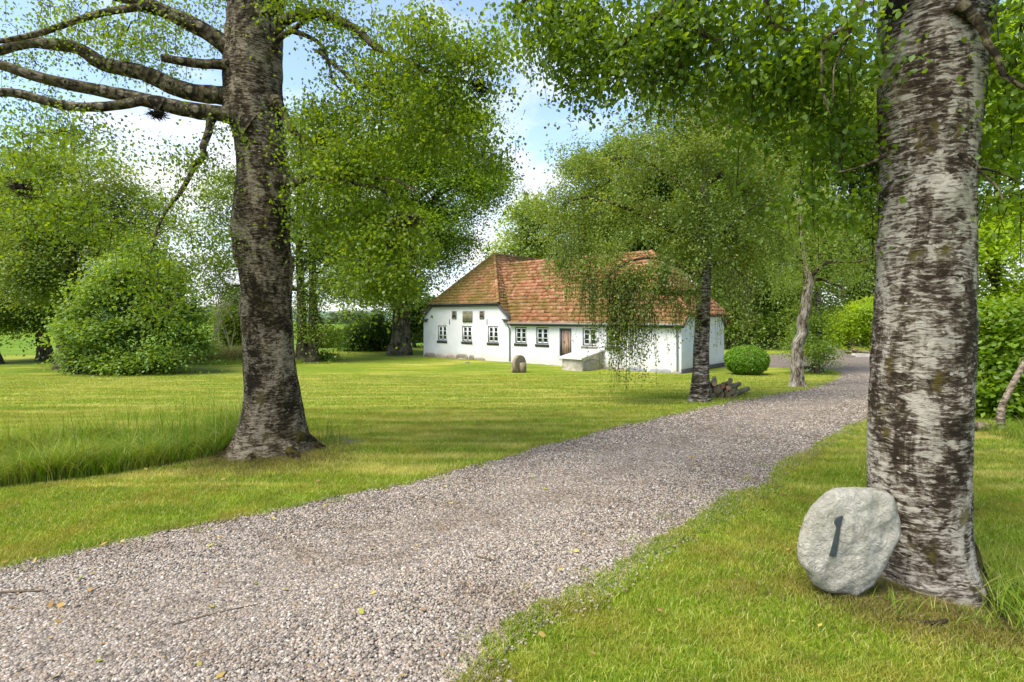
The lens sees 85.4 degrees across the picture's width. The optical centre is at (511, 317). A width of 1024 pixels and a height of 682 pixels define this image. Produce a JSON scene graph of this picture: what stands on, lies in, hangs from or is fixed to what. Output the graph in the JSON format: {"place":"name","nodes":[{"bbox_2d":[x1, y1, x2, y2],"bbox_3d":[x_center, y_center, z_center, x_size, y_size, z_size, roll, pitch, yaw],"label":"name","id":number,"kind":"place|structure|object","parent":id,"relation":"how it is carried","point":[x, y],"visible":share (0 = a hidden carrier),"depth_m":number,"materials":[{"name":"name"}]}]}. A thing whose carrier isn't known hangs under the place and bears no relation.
{"place":"outdoors","nodes":[
{"label":"outdoors","id":0,"kind":"place"},
{"bbox_2d":[0,321,423,353],"bbox_3d":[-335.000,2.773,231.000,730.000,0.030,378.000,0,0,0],"label":"crop field","id":1,"kind":"structure","parent":0,"point":[4,349],"depth_m":59.37,"materials":[{"name":"green plant"}]},
{"bbox_2d":[307,329,339,347],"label":"clipped hedge","id":2,"kind":"object","parent":1,"relation":"on","point":[323,345],"visible":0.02,"depth_m":50.95,"materials":[{"name":"green plant"}]},
{"bbox_2d":[325,311,342,323],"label":"tree","id":3,"kind":"object","parent":1,"relation":"on","point":[334,316],"visible":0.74,"depth_m":238.68,"materials":[{"name":"green plant"}]},
{"bbox_2d":[336,307,351,323],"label":"tree","id":4,"kind":"object","parent":1,"relation":"on","point":[345,320],"visible":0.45,"depth_m":237.63,"materials":[{"name":"green plant"}]},
{"bbox_2d":[347,310,369,322],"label":"tree","id":5,"kind":"object","parent":1,"relation":"on","point":[354,317],"visible":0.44,"depth_m":237.96,"materials":[{"name":"green plant"}]},
{"bbox_2d":[0,354,984,681],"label":"gravel drive","id":6,"kind":"structure","parent":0,"point":[856,366],"depth_m":6.06,"materials":[{"name":"grey gravel"}]},
{"bbox_2d":[172,603,260,625],"bbox_3d":[-2.145,2.159,4.048,0.575,0.011,0.032,0,0,-31],"label":"fallen stick","id":7,"kind":"object","parent":6,"relation":"on","point":[212,613],"visible":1,"depth_m":4.03,"materials":[{"name":"brown wood"}]},
{"bbox_2d":[0,374,868,681],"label":"gravel pebbles","id":8,"kind":"object","parent":6,"relation":"on","point":[340,622],"visible":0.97,"depth_m":4.71,"materials":[{"name":"grey gravel"}]},
{"bbox_2d":[0,590,44,593],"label":"fallen stick","id":9,"kind":"object","parent":8,"relation":"on","point":[13,591],"visible":1,"depth_m":4.36,"materials":[{"name":"beige wood"}]},
{"bbox_2d":[476,555,495,560],"bbox_3d":[-0.236,2.154,4.963,0.193,0.020,0.024,0,0,26],"label":"fallen stick","id":10,"kind":"object","parent":8,"relation":"on","point":[486,558],"visible":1,"depth_m":4.95,"materials":[{"name":"beige wood"}]},
{"bbox_2d":[811,347,850,357],"bbox_3d":[22.430,2.428,39.008,2.954,0.784,2.200,0,0,0],"label":"gravel heap","id":11,"kind":"object","parent":6,"relation":"on","point":[846,355],"visible":0.18,"depth_m":38.26,"materials":[{"name":"grey gravel"}]},
{"bbox_2d":[851,353,869,356],"bbox_3d":[24.624,2.680,39.191,1.050,0.280,0.450,0,0,0],"label":"stone trough","id":12,"kind":"object","parent":6,"relation":"on","point":[860,354],"visible":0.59,"depth_m":38.97,"materials":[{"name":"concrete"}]},
{"bbox_2d":[843,350,869,353],"bbox_3d":[24.505,2.492,39.387,1.834,0.336,0.288,0,0,7],"label":"log bench","id":13,"kind":"object","parent":12,"relation":"on","point":[860,351],"visible":0.9,"depth_m":39.28,"materials":[{"name":"brown wood"}]},
{"bbox_2d":[0,321,1023,681],"bbox_3d":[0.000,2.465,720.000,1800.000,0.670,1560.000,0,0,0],"label":"lawn","id":14,"kind":"structure","parent":0,"point":[416,363],"depth_m":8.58,"materials":[{"name":"green plant"}]},
{"bbox_2d":[0,143,52,363],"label":"broadleaf tree","id":15,"kind":"object","parent":14,"relation":"on","point":[2,361],"visible":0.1,"depth_m":33.33,"materials":[{"name":"green plant"}]},
{"bbox_2d":[0,168,82,360],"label":"broadleaf tree","id":16,"kind":"object","parent":14,"relation":"on","point":[27,329],"visible":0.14,"depth_m":35.57,"materials":[{"name":"green plant"}]},
{"bbox_2d":[49,341,129,374],"bbox_3d":[-20.796,2.365,27.649,3.892,2.502,2.950,0,0,0],"label":"snowberry bush","id":17,"kind":"object","parent":14,"relation":"on","point":[80,370],"visible":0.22,"depth_m":26.98,"materials":[{"name":"green plant"}]},
{"bbox_2d":[0,122,219,369],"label":"broadleaf tree","id":18,"kind":"object","parent":14,"relation":"on","point":[28,281],"visible":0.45,"depth_m":29.48,"materials":[{"name":"green plant"}]},
{"bbox_2d":[12,231,226,377],"bbox_3d":[-19.104,-0.129,27.312,7.626,8.349,7.891,0,0,41],"label":"hazel bush","id":19,"kind":"object","parent":14,"relation":"on","point":[76,328],"visible":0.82,"depth_m":26.70,"materials":[{"name":"green plant"}]},
{"bbox_2d":[42,357,342,366],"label":"border weeds","id":20,"kind":"object","parent":14,"relation":"on","point":[229,361],"visible":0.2,"depth_m":33.58,"materials":[{"name":"green plant"}]},
{"bbox_2d":[170,344,242,363],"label":"reeds","id":21,"kind":"object","parent":14,"relation":"on","point":[233,352],"visible":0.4,"depth_m":34.87,"materials":[{"name":"green plant"}]},
{"bbox_2d":[191,282,241,352],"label":"thorn bush","id":22,"kind":"object","parent":14,"relation":"on","point":[229,322],"visible":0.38,"depth_m":42.53,"materials":[{"name":"green plant"}]},
{"bbox_2d":[203,270,242,347],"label":"dead tree","id":23,"kind":"object","parent":14,"relation":"on","point":[218,314],"visible":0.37,"depth_m":40.98,"materials":[{"name":"grey wood"}]},
{"bbox_2d":[0,0,552,462],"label":"birch tree","id":24,"kind":"object","parent":14,"relation":"on","point":[248,98],"visible":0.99,"depth_m":8.13,"materials":[{"name":"green plant"}]},
{"bbox_2d":[172,97,390,363],"bbox_3d":[-14.558,-5.168,35.465,14.711,16.833,8.420,0,0,0],"label":"twin stem tree","id":25,"kind":"object","parent":14,"relation":"on","point":[307,350],"visible":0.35,"depth_m":34.61,"materials":[{"name":"green plant"}]},
{"bbox_2d":[319,349,347,361],"bbox_3d":[-12.201,2.869,35.741,3.149,1.682,2.299,0,0,0],"label":"fern clump","id":26,"kind":"object","parent":14,"relation":"on","point":[323,358],"visible":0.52,"depth_m":35.57,"materials":[{"name":"green plant"}]},
{"bbox_2d":[327,435,363,443],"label":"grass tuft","id":27,"kind":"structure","parent":14,"relation":"on","point":[345,440],"depth_m":9.75,"materials":[{"name":"plant"}]},
{"bbox_2d":[332,308,414,352],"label":"juniper bush","id":28,"kind":"object","parent":14,"relation":"on","point":[378,338],"visible":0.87,"depth_m":45.81,"materials":[{"name":"green plant"}]},
{"bbox_2d":[368,285,436,347],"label":"conifer bush","id":29,"kind":"object","parent":14,"relation":"on","point":[416,327],"visible":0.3,"depth_m":50.87,"materials":[{"name":"green plant"}]},
{"bbox_2d":[290,77,541,355],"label":"oak tree","id":30,"kind":"object","parent":14,"relation":"on","point":[439,214],"visible":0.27,"depth_m":40.08,"materials":[{"name":"green plant"}]},
{"bbox_2d":[410,326,423,342],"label":"clipped hedge","id":31,"kind":"object","parent":14,"relation":"on","point":[416,339],"visible":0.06,"depth_m":60.31,"materials":[{"name":"green plant"}]},
{"bbox_2d":[0,375,1023,633],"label":"tall grass","id":32,"kind":"structure","parent":14,"relation":"on","point":[84,449],"depth_m":8.30,"materials":[{"name":"green plant"}]},
{"bbox_2d":[2,419,1023,681],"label":"fallen leaves","id":33,"kind":"object","parent":14,"relation":"on","point":[540,633],"depth_m":4.14,"materials":[{"name":"plant"}]},
{"bbox_2d":[511,355,525,372],"bbox_3d":[0.385,2.365,28.078,0.510,0.948,0.920,0,0,42],"label":"millstone","id":34,"kind":"object","parent":14,"relation":"on","point":[518,363],"visible":0.94,"depth_m":27.91,"materials":[{"name":"stone"}]},
{"bbox_2d":[472,182,595,263],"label":"ash tree","id":35,"kind":"object","parent":14,"relation":"on","point":[535,247],"visible":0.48,"depth_m":56.81,"materials":[{"name":"green plant"}]},
{"bbox_2d":[420,250,730,373],"bbox_3d":[4.623,-0.681,37.888,20.160,7.962,11.692,0,0,41],"label":"farmhouse","id":36,"kind":"object","parent":14,"relation":"on","point":[495,307],"visible":0.65,"depth_m":34.55,"materials":[{"name":"white paint"}]},
{"bbox_2d":[437,325,446,342],"bbox_3d":[-4.889,1.174,38.842,0.872,1.220,0.784,0,0,0],"label":"window","id":37,"kind":"structure","parent":36,"relation":"in","point":[442,330],"depth_m":38.89,"materials":[{"name":"grey paint"}]},
{"bbox_2d":[461,326,471,343],"bbox_3d":[-3.029,1.173,37.236,0.872,1.213,0.784,0,0,0],"label":"window","id":38,"kind":"structure","parent":36,"relation":"in","point":[467,330],"depth_m":37.29,"materials":[{"name":"grey paint"}]},
{"bbox_2d":[487,326,498,344],"bbox_3d":[-1.227,1.171,35.681,0.872,1.221,0.784,0,0,0],"label":"window","id":39,"kind":"structure","parent":36,"relation":"in","point":[492,330],"depth_m":35.73,"materials":[{"name":"grey paint"}]},
{"bbox_2d":[514,327,526,345],"bbox_3d":[0.536,1.166,34.159,0.872,1.176,0.784,0,0,0],"label":"window","id":40,"kind":"structure","parent":36,"relation":"in","point":[521,332],"depth_m":34.18,"materials":[{"name":"white paint"}]},
{"bbox_2d":[535,327,548,346],"bbox_3d":[1.796,1.167,33.072,0.872,1.168,0.784,0,0,0],"label":"window","id":41,"kind":"structure","parent":36,"relation":"in","point":[542,332],"depth_m":33.12,"materials":[{"name":"white paint"}]},
{"bbox_2d":[558,328,570,356],"bbox_3d":[3.078,1.456,31.969,0.938,1.675,0.240,0,0,41],"label":"door","id":42,"kind":"structure","parent":36,"relation":"in","point":[564,333],"depth_m":32.10,"materials":[{"name":"brown wood"}]},
{"bbox_2d":[581,328,596,348],"bbox_3d":[4.308,1.164,30.903,0.872,1.177,0.784,0,0,0],"label":"window","id":43,"kind":"structure","parent":36,"relation":"in","point":[589,345],"depth_m":30.96,"materials":[{"name":"white paint"}]},
{"bbox_2d":[605,334,620,349],"bbox_3d":[5.484,1.182,29.889,0.872,1.180,0.784,0,0,0],"label":"window","id":44,"kind":"structure","parent":36,"relation":"in","point":[620,334],"depth_m":29.97,"materials":[{"name":"white paint"}]},
{"bbox_2d":[559,349,603,370],"bbox_3d":[3.772,2.425,29.882,1.401,1.350,2.212,0,0,41],"label":"cellar hatch","id":45,"kind":"object","parent":14,"relation":"on","point":[575,361],"visible":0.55,"depth_m":29.34,"materials":[{"name":"beige stone"}]},
{"bbox_2d":[544,134,682,255],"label":"woodland tree","id":46,"kind":"object","parent":14,"relation":"on","point":[604,144],"visible":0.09,"depth_m":58.47,"materials":[{"name":"green plant"}]},
{"bbox_2d":[583,109,756,276],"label":"woodland tree","id":47,"kind":"object","parent":14,"relation":"on","point":[665,186],"visible":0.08,"depth_m":54.52,"materials":[{"name":"green plant"}]},
{"bbox_2d":[506,65,836,401],"bbox_3d":[4.374,-2.626,15.559,9.124,10.121,4.665,0,0,0],"label":"weeping birch","id":48,"kind":"object","parent":14,"relation":"on","point":[700,240],"visible":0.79,"depth_m":14.89,"materials":[{"name":"green plant"}]},
{"bbox_2d":[717,391,725,397],"bbox_3d":[6.408,2.293,16.922,0.231,0.232,1.262,0,0,23],"label":"firewood log","id":49,"kind":"object","parent":14,"relation":"on","point":[721,394],"visible":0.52,"depth_m":16.35,"materials":[{"name":"brown wood"}]},
{"bbox_2d":[713,382,725,393],"bbox_3d":[6.356,2.144,16.856,0.261,0.273,1.265,0,0,31],"label":"firewood log","id":50,"kind":"object","parent":49,"relation":"on","point":[717,389],"visible":0.69,"depth_m":16.34,"materials":[{"name":"brown wood"}]},
{"bbox_2d":[720,381,727,388],"bbox_3d":[6.513,2.056,16.933,0.149,0.161,1.323,0,0,28],"label":"firewood log","id":51,"kind":"object","parent":50,"relation":"on","point":[723,385],"visible":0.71,"depth_m":16.42,"materials":[{"name":"brown wood"}]},
{"bbox_2d":[725,386,749,397],"bbox_3d":[6.976,2.303,17.099,0.168,0.166,2.001,0,0,38],"label":"firewood log","id":52,"kind":"object","parent":14,"relation":"on","point":[739,391],"visible":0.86,"depth_m":17.04,"materials":[{"name":"brown wood"}]},
{"bbox_2d":[729,387,737,393],"bbox_3d":[6.771,2.212,16.943,0.173,0.208,1.325,0,0,26],"label":"firewood log","id":53,"kind":"object","parent":52,"relation":"on","point":[732,391],"visible":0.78,"depth_m":16.36,"materials":[{"name":"brown wood"}]},
{"bbox_2d":[726,382,740,389],"bbox_3d":[6.781,2.085,16.948,0.155,0.175,1.386,0,0,34],"label":"firewood log","id":54,"kind":"object","parent":53,"relation":"on","point":[733,385],"visible":0.95,"depth_m":16.70,"materials":[{"name":"brown wood"}]},
{"bbox_2d":[727,378,732,384],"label":"firewood log","id":55,"kind":"object","parent":54,"relation":"on","point":[730,381],"visible":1,"depth_m":16.35,"materials":[{"name":"brown wood"}]},
{"bbox_2d":[652,95,834,351],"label":"woodland tree","id":56,"kind":"object","parent":14,"relation":"on","point":[767,319],"visible":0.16,"depth_m":48.38,"materials":[{"name":"green plant"}]},
{"bbox_2d":[724,332,765,343],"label":"laurel bush","id":57,"kind":"object","parent":14,"relation":"on","point":[757,339],"depth_m":59.51,"materials":[{"name":"green plant"}]},
{"bbox_2d":[723,344,770,374],"bbox_3d":[11.368,2.088,26.895,2.156,1.580,2.149,0,0,0],"label":"boxwood ball","id":58,"kind":"object","parent":14,"relation":"on","point":[758,361],"visible":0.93,"depth_m":26.22,"materials":[{"name":"green plant"}]},
{"bbox_2d":[475,0,1023,630],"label":"birch tree","id":59,"kind":"object","parent":14,"relation":"on","point":[933,72],"visible":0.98,"depth_m":4.61,"materials":[{"name":"green plant"}]},
{"bbox_2d":[758,325,793,343],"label":"laurel bush","id":60,"kind":"object","parent":14,"relation":"on","point":[783,336],"visible":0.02,"depth_m":61.18,"materials":[{"name":"green plant"}]},
{"bbox_2d":[723,77,868,346],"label":"woodland tree","id":61,"kind":"object","parent":14,"relation":"on","point":[775,309],"visible":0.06,"depth_m":52.43,"materials":[{"name":"green plant"}]},
{"bbox_2d":[738,150,876,386],"bbox_3d":[11.411,-1.734,21.585,4.608,8.704,5.505,0,0,17],"label":"birch tree","id":62,"kind":"object","parent":14,"relation":"on","point":[797,378],"visible":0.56,"depth_m":20.17,"materials":[{"name":"green plant"}]},
{"bbox_2d":[814,355,818,372],"bbox_3d":[15.405,2.357,28.072,0.150,0.883,0.259,0,0,0],"label":"wooden post","id":63,"kind":"object","parent":14,"relation":"on","point":[816,368],"visible":0.74,"depth_m":28.02,"materials":[{"name":"grey wood"}]},
{"bbox_2d":[763,182,875,373],"bbox_3d":[15.653,-1.697,28.143,6.028,10.473,5.548,0,0,0],"label":"birch tree","id":64,"kind":"object","parent":14,"relation":"on","point":[817,322],"visible":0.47,"depth_m":27.77,"materials":[{"name":"green plant"}]},
{"bbox_2d":[778,58,869,343],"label":"woodland tree","id":65,"kind":"object","parent":14,"relation":"on","point":[859,85],"visible":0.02,"depth_m":56.15,"materials":[{"name":"green plant"}]},
{"bbox_2d":[789,55,877,345],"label":"woodland tree","id":66,"kind":"object","parent":14,"relation":"on","point":[864,95],"visible":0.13,"depth_m":53.60,"materials":[{"name":"green plant"}]},
{"bbox_2d":[812,294,873,350],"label":"maple shrub","id":67,"kind":"object","parent":14,"relation":"on","point":[863,315],"visible":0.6,"depth_m":42.84,"materials":[{"name":"green plant"}]},
{"bbox_2d":[797,487,900,596],"bbox_3d":[2.645,1.756,4.349,0.835,0.828,0.249,0,0,0],"label":"number stone","id":68,"kind":"object","parent":14,"relation":"on","point":[848,538],"visible":0.99,"depth_m":4.27,"materials":[{"name":"stone"}]},
{"bbox_2d":[813,97,981,345],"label":"woodland tree","id":69,"kind":"object","parent":14,"relation":"on","point":[874,167],"visible":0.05,"depth_m":51.87,"materials":[{"name":"green plant"}]},
{"bbox_2d":[974,421,992,430],"bbox_3d":[8.980,2.129,10.787,0.724,0.230,0.281,0,0,-6],"label":"rotten log","id":70,"kind":"object","parent":14,"relation":"on","point":[978,424],"visible":0.41,"depth_m":10.72,"materials":[{"name":"brown wood"}]},
{"bbox_2d":[975,292,1023,421],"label":"elder bush","id":71,"kind":"object","parent":14,"relation":"on","point":[1000,337],"visible":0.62,"depth_m":12.05,"materials":[{"name":"green plant"}]},
{"bbox_2d":[977,0,1023,370],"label":"woodland tree","id":72,"kind":"object","parent":14,"relation":"on","point":[993,254],"visible":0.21,"depth_m":13.96,"materials":[{"name":"green plant"}]},
{"bbox_2d":[995,244,1023,429],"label":"sapling","id":73,"kind":"object","parent":14,"relation":"on","point":[1003,403],"visible":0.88,"depth_m":10.81,"materials":[{"name":"green plant"}]},
{"bbox_2d":[0,0,1023,310],"label":"sky","id":74,"kind":"structure","parent":0,"point":[535,117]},
{"bbox_2d":[78,436,1023,681],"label":"dry grass","id":75,"kind":"structure","parent":0,"point":[886,592],"depth_m":4.21,"materials":[{"name":"green plant"}]},
{"bbox_2d":[91,307,1022,320],"bbox_3d":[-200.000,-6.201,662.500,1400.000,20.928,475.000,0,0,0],"label":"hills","id":76,"kind":"structure","parent":0,"point":[327,313],"depth_m":636.72,"materials":[{"name":"green plant"}]},
{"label":"firewood log","id":77,"kind":"object","parent":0,"visible":0},
{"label":"firewood log","id":78,"kind":"object","parent":77,"relation":"on","visible":0},
{"bbox_2d":[711,376,716,385],"bbox_3d":[6.179,1.942,16.938,0.159,0.181,1.324,0,0,21],"label":"firewood log","id":79,"kind":"object","parent":78,"relation":"on","point":[714,381],"visible":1,"depth_m":16.47,"materials":[{"name":"brown wood"}]}
]}

